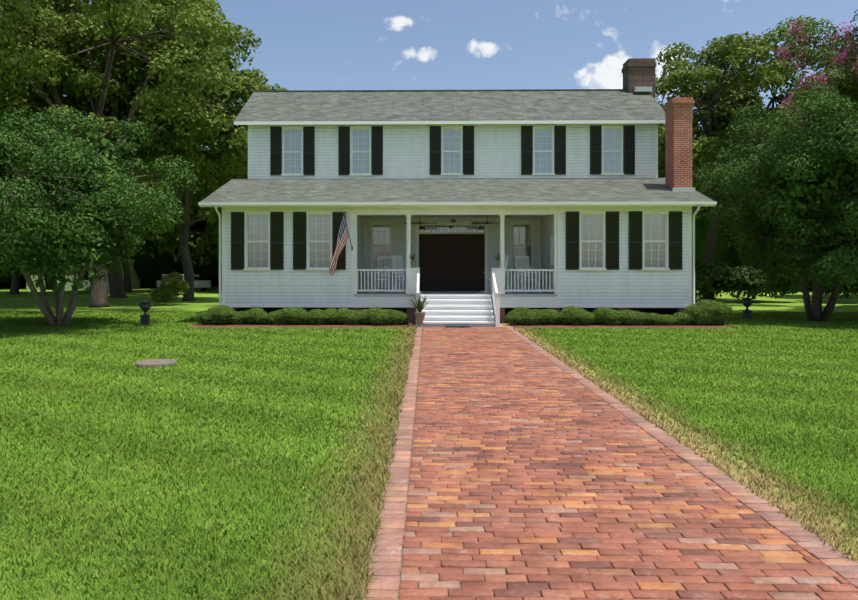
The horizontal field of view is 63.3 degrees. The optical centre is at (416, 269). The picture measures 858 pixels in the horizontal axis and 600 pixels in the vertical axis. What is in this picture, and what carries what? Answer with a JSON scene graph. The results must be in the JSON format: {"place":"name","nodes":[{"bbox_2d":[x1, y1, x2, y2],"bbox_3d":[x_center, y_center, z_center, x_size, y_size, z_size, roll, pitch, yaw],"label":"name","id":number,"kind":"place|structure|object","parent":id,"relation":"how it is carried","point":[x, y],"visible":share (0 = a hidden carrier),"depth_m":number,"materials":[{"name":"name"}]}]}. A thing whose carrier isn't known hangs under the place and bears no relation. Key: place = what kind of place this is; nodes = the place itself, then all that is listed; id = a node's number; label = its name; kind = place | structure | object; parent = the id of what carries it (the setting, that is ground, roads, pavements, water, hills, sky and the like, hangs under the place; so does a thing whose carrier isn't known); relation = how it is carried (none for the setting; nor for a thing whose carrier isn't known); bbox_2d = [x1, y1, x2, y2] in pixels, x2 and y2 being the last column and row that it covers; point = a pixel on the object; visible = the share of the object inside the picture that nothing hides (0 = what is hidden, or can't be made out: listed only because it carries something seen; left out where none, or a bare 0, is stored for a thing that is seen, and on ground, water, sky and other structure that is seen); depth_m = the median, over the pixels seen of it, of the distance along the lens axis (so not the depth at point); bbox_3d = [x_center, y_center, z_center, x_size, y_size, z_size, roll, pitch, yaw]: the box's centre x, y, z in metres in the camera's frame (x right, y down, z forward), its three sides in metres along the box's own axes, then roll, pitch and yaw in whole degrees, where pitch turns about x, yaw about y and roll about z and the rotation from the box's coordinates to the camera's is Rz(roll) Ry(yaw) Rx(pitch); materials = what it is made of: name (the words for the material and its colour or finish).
{"place":"outdoors","nodes":[
{"label":"outdoors","id":0,"kind":"place"},
{"bbox_2d":[157,274,210,290],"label":"white car","id":1,"kind":"object","parent":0,"point":[203,285],"visible":0.29,"depth_m":59.57,"materials":[{"name":"white paint"}]},
{"bbox_2d":[414,312,425,326],"bbox_3d":[0.114,1.589,22.075,0.352,0.495,0.352,0,0,1],"label":"planter pot","id":2,"kind":"object","parent":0,"point":[419,316],"visible":0.81,"depth_m":21.97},
{"bbox_2d":[411,294,428,311],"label":"planter leaves","id":3,"kind":"object","parent":2,"relation":"in","point":[419,307],"visible":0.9,"depth_m":22.03,"materials":[{"name":"green plant"}]},
{"bbox_2d":[0,286,857,599],"bbox_3d":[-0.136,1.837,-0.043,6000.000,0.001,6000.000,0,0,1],"label":"lawn","id":4,"kind":"structure","parent":0,"point":[22,300],"depth_m":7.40,"materials":[{"name":"green plant"}]},
{"bbox_2d":[0,25,43,137],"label":"tree","id":5,"kind":"object","parent":4,"relation":"on","point":[5,35],"depth_m":30.97,"materials":[{"name":"green plant"}]},
{"bbox_2d":[0,200,150,293],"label":"tree","id":6,"kind":"object","parent":4,"relation":"on","point":[14,286],"depth_m":52.21,"materials":[{"name":"plant"}]},
{"bbox_2d":[26,253,139,289],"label":"white outbuilding","id":7,"kind":"structure","parent":4,"relation":"on","point":[135,281],"depth_m":63.54,"materials":[{"name":"grey"}]},
{"bbox_2d":[0,105,199,325],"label":"crape myrtle tree","id":8,"kind":"object","parent":4,"relation":"on","point":[80,225],"depth_m":20.75,"materials":[{"name":"green plant"}]},
{"bbox_2d":[0,0,214,297],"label":"oak tree","id":9,"kind":"object","parent":4,"relation":"on","point":[116,288],"depth_m":43.80,"materials":[{"name":"green plant"}]},
{"bbox_2d":[0,0,247,307],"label":"oak tree","id":10,"kind":"object","parent":4,"relation":"on","point":[53,19],"depth_m":32.17,"materials":[{"name":"green plant"}]},
{"bbox_2d":[139,301,151,325],"bbox_3d":[-8.848,1.435,22.697,0.413,0.803,0.348,0,0,1],"label":"urn","id":11,"kind":"object","parent":4,"relation":"on","point":[145,306],"visible":0.98,"depth_m":22.59,"materials":[{"name":"metal"}]},
{"bbox_2d":[134,359,176,367],"bbox_3d":[-4.995,1.826,13.335,0.770,0.142,0.770,0,0,1],"label":"millstone","id":12,"kind":"object","parent":4,"relation":"on","point":[155,363],"visible":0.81,"depth_m":13.18,"materials":[{"name":"stone"}]},
{"bbox_2d":[114,170,201,291],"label":"tree","id":13,"kind":"object","parent":4,"relation":"on","point":[154,236],"depth_m":57.92,"materials":[{"name":"green plant"}]},
{"bbox_2d":[151,271,189,302],"bbox_3d":[-12.876,0.922,36.268,1.996,1.688,1.571,0,0,1],"label":"shrub","id":14,"kind":"object","parent":4,"relation":"on","point":[171,291],"visible":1,"depth_m":35.98,"materials":[{"name":"green plant"}]},
{"bbox_2d":[71,0,279,300],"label":"tree","id":15,"kind":"object","parent":4,"relation":"on","point":[168,142],"depth_m":39.12,"materials":[{"name":"green plant"}]},
{"bbox_2d":[167,169,221,265],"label":"tree","id":16,"kind":"object","parent":4,"relation":"on","point":[200,240],"depth_m":63.35,"materials":[{"name":"green plant"}]},
{"bbox_2d":[197,149,247,264],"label":"tree","id":17,"kind":"object","parent":4,"relation":"on","point":[215,238],"visible":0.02,"depth_m":57.24,"materials":[{"name":"green plant"}]},
{"bbox_2d":[196,83,287,226],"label":"tree","id":18,"kind":"object","parent":4,"relation":"on","point":[227,164],"depth_m":55.17,"materials":[{"name":"green plant"}]},
{"bbox_2d":[0,104,801,291],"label":"tree line","id":19,"kind":"object","parent":4,"relation":"on","point":[148,259],"depth_m":63.81,"materials":[{"name":"green plant"}]},
{"bbox_2d":[0,176,857,290],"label":"tree line","id":20,"kind":"object","parent":4,"relation":"on","point":[149,275],"visible":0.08,"depth_m":67.22,"materials":[{"name":"green wood"}]},
{"bbox_2d":[225,125,687,303],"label":"house walls","id":21,"kind":"structure","parent":4,"relation":"on","point":[406,152],"depth_m":24.06,"materials":[{"name":"white wood"}]},
{"bbox_2d":[329,216,348,274],"bbox_3d":[-2.641,-0.818,23.346,0.711,2.035,0.818,0,0,1],"label":"flag cloth","id":22,"kind":"object","parent":21,"relation":"attached to","point":[343,236],"visible":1,"depth_m":23.44,"materials":[{"name":"multicoloured fabric"}]},
{"bbox_2d":[343,213,352,249],"bbox_3d":[-2.303,-1.289,23.429,0.070,1.211,1.129,0,0,9],"label":"flag pole","id":23,"kind":"object","parent":21,"relation":"attached to","point":[348,233],"visible":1,"depth_m":23.54,"materials":[{"name":"grey metal"}]},
{"bbox_2d":[234,91,664,120],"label":"upper roof","id":24,"kind":"structure","parent":21,"relation":"on","point":[441,105],"depth_m":28.53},
{"bbox_2d":[404,215,499,224],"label":"ceiling fans","id":25,"kind":"object","parent":21,"relation":"attached to","point":[453,220],"visible":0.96,"depth_m":25.74,"materials":[{"name":"grey metal"}]},
{"bbox_2d":[354,215,557,326],"bbox_3d":[1.359,-0.113,24.924,7.000,3.900,5.325,0,0,1],"label":"house porch","id":26,"kind":"object","parent":21,"relation":"attached to","point":[451,263],"visible":0.71,"depth_m":27.44,"materials":[{"name":"white wood"}]},
{"bbox_2d":[370,256,393,292],"bbox_3d":[-1.225,0.160,25.598,0.728,1.350,1.007,0,0,16],"label":"rocking chair","id":27,"kind":"object","parent":26,"relation":"on","point":[385,258],"visible":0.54,"depth_m":25.85,"materials":[{"name":"white wood"}]},
{"bbox_2d":[389,256,421,292],"bbox_3d":[-0.406,0.160,25.175,1.007,1.350,0.728,0,0,31],"label":"rocking chair","id":28,"kind":"object","parent":26,"relation":"on","point":[399,263],"visible":0.6,"depth_m":25.25,"materials":[{"name":"white wood"}]},
{"bbox_2d":[231,125,681,269],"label":"window shutters","id":29,"kind":"object","parent":21,"relation":"attached to","point":[572,240],"visible":0.92,"depth_m":24.03,"materials":[{"name":"black wood"}]},
{"bbox_2d":[248,129,664,266],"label":"windows","id":30,"kind":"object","parent":21,"relation":"in","point":[522,252],"visible":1,"depth_m":27.39,"materials":[{"name":"clear glass"}]},
{"bbox_2d":[221,124,692,326],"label":"house trim","id":31,"kind":"structure","parent":21,"relation":"attached to","point":[497,283],"depth_m":23.97,"materials":[{"name":"white wood"}]},
{"bbox_2d":[201,178,713,201],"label":"roof","id":32,"kind":"structure","parent":21,"relation":"attached to","point":[478,190],"depth_m":25.20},
{"bbox_2d":[200,89,714,206],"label":"roof trim","id":33,"kind":"structure","parent":21,"relation":"attached to","point":[453,122],"depth_m":27.08,"materials":[{"name":"white wood"}]},
{"bbox_2d":[198,201,716,305],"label":"house gutters","id":34,"kind":"object","parent":21,"relation":"attached to","point":[698,203],"visible":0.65,"depth_m":23.39,"materials":[{"name":"white metal"}]},
{"bbox_2d":[480,255,511,293],"bbox_3d":[2.828,0.160,24.767,1.007,1.350,0.728,0,0,-9],"label":"rocking chair","id":35,"kind":"object","parent":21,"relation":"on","point":[506,258],"visible":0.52,"depth_m":24.52,"materials":[{"name":"white wood"}]},
{"bbox_2d":[512,256,541,292],"bbox_3d":[4.005,0.160,25.214,0.728,1.350,1.007,0,0,-24],"label":"rocking chair","id":36,"kind":"object","parent":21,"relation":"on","point":[521,263],"visible":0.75,"depth_m":25.41,"materials":[{"name":"white wood"}]},
{"bbox_2d":[550,234,553,264],"bbox_3d":[4.804,-0.713,24.607,0.100,1.100,0.250,0,0,1],"label":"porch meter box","id":37,"kind":"object","parent":21,"relation":"attached to","point":[551,249],"visible":0.86,"depth_m":24.48,"materials":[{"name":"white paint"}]},
{"bbox_2d":[634,87,694,191],"bbox_3d":[9.618,-5.248,27.346,0.800,5.070,4.920,0,0,1],"label":"chimney flashing","id":38,"kind":"object","parent":21,"relation":"attached to","point":[642,89],"visible":0.82,"depth_m":29.55,"materials":[{"name":"grey metal"}]},
{"bbox_2d":[663,97,694,189],"bbox_3d":[9.578,-2.173,25.406,0.780,8.020,1.020,0,0,1],"label":"red chimney","id":39,"kind":"object","parent":21,"relation":"attached to","point":[678,141],"visible":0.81,"depth_m":24.96,"materials":[{"name":"brick"}]},
{"bbox_2d":[232,307,683,322],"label":"foundation piers","id":40,"kind":"structure","parent":4,"relation":"on","point":[410,313],"depth_m":23.99,"materials":[{"name":"red brick"}]},
{"bbox_2d":[188,322,734,328],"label":"mulch beds","id":41,"kind":"object","parent":4,"relation":"on","point":[515,326],"visible":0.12,"depth_m":22.41,"materials":[{"name":"brown soil"}]},
{"bbox_2d":[195,305,406,325],"bbox_3d":[-3.846,1.503,23.115,7.125,0.671,1.069,0,0,1],"label":"hedge","id":42,"kind":"object","parent":41,"relation":"on","point":[214,313],"visible":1,"depth_m":22.92,"materials":[{"name":"green plant"}]},
{"bbox_2d":[505,299,733,325],"bbox_3d":[6.682,1.402,23.015,7.545,0.865,1.031,0,0,1],"label":"hedge","id":43,"kind":"object","parent":41,"relation":"on","point":[700,310],"visible":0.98,"depth_m":22.73,"materials":[{"name":"green plant"}]},
{"bbox_2d":[202,316,723,324],"bbox_3d":[1.480,1.697,23.084,17.200,0.280,0.340,0,0,1],"label":"mulch bed","id":44,"kind":"object","parent":4,"relation":"on","point":[558,322],"visible":0.39,"depth_m":22.96,"materials":[{"name":"red"}]},
{"bbox_2d":[356,335,833,599],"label":"walk bedding","id":45,"kind":"object","parent":4,"relation":"on","point":[440,511],"depth_m":5.02,"materials":[{"name":"beige sand"}]},
{"bbox_2d":[363,327,857,599],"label":"walkway bricks","id":46,"kind":"object","parent":45,"relation":"on","point":[660,514],"visible":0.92,"depth_m":5.36,"materials":[{"name":"red brick"}]},
{"bbox_2d":[445,326,470,327],"bbox_3d":[1.313,1.802,22.002,0.800,0.010,0.430,0,0,1],"label":"door mat","id":47,"kind":"object","parent":46,"relation":"on","point":[457,327],"depth_m":21.79,"materials":[{"name":"grey"}]},
{"bbox_2d":[622,58,656,98],"bbox_3d":[9.674,-3.613,30.255,1.220,10.900,0.980,0,0,1],"label":"chimney","id":48,"kind":"object","parent":4,"relation":"on","point":[638,72],"visible":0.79,"depth_m":29.81,"materials":[{"name":"brick"}]},
{"bbox_2d":[658,127,713,218],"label":"tree","id":49,"kind":"object","parent":4,"relation":"on","point":[701,209],"depth_m":44.71,"materials":[{"name":"green plant"}]},
{"bbox_2d":[741,298,752,319],"bbox_3d":[12.067,1.435,25.367,0.413,0.803,0.348,0,0,1],"label":"urn","id":50,"kind":"object","parent":4,"relation":"on","point":[747,312],"visible":1,"depth_m":25.26,"materials":[{"name":"metal"}]},
{"bbox_2d":[655,15,844,300],"bbox_3d":[17.898,-6.091,39.432,11.716,15.956,12.172,0,0,1],"label":"tree","id":51,"kind":"object","parent":4,"relation":"on","point":[736,50],"depth_m":37.94,"materials":[{"name":"green plant"}]},
{"bbox_2d":[692,260,857,301],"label":"shrub","id":52,"kind":"object","parent":4,"relation":"on","point":[725,274],"visible":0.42,"depth_m":38.03,"materials":[{"name":"green plant"}]},
{"bbox_2d":[692,81,857,321],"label":"tree","id":53,"kind":"object","parent":4,"relation":"on","point":[814,189],"depth_m":23.59,"materials":[{"name":"green plant"}]},
{"bbox_2d":[774,10,857,161],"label":"crape myrtle tree","id":54,"kind":"object","parent":4,"relation":"on","point":[851,92],"depth_m":26.99,"materials":[{"name":"plant"}]},
{"bbox_2d":[237,226,674,320],"bbox_3d":[1.416,-0.013,28.536,16.160,3.700,9.200,0,0,1],"label":"house foundation","id":55,"kind":"object","parent":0,"point":[669,311],"visible":0.04,"depth_m":24.91,"materials":[{"name":"red brick"}]},
{"bbox_2d":[248,129,664,266],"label":"house curtains","id":56,"kind":"object","parent":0,"point":[547,160],"depth_m":24.18,"materials":[{"name":"white fabric"}]},
{"bbox_2d":[64,0,857,146],"label":"sky","id":57,"kind":"structure","parent":0,"point":[306,44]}
]}

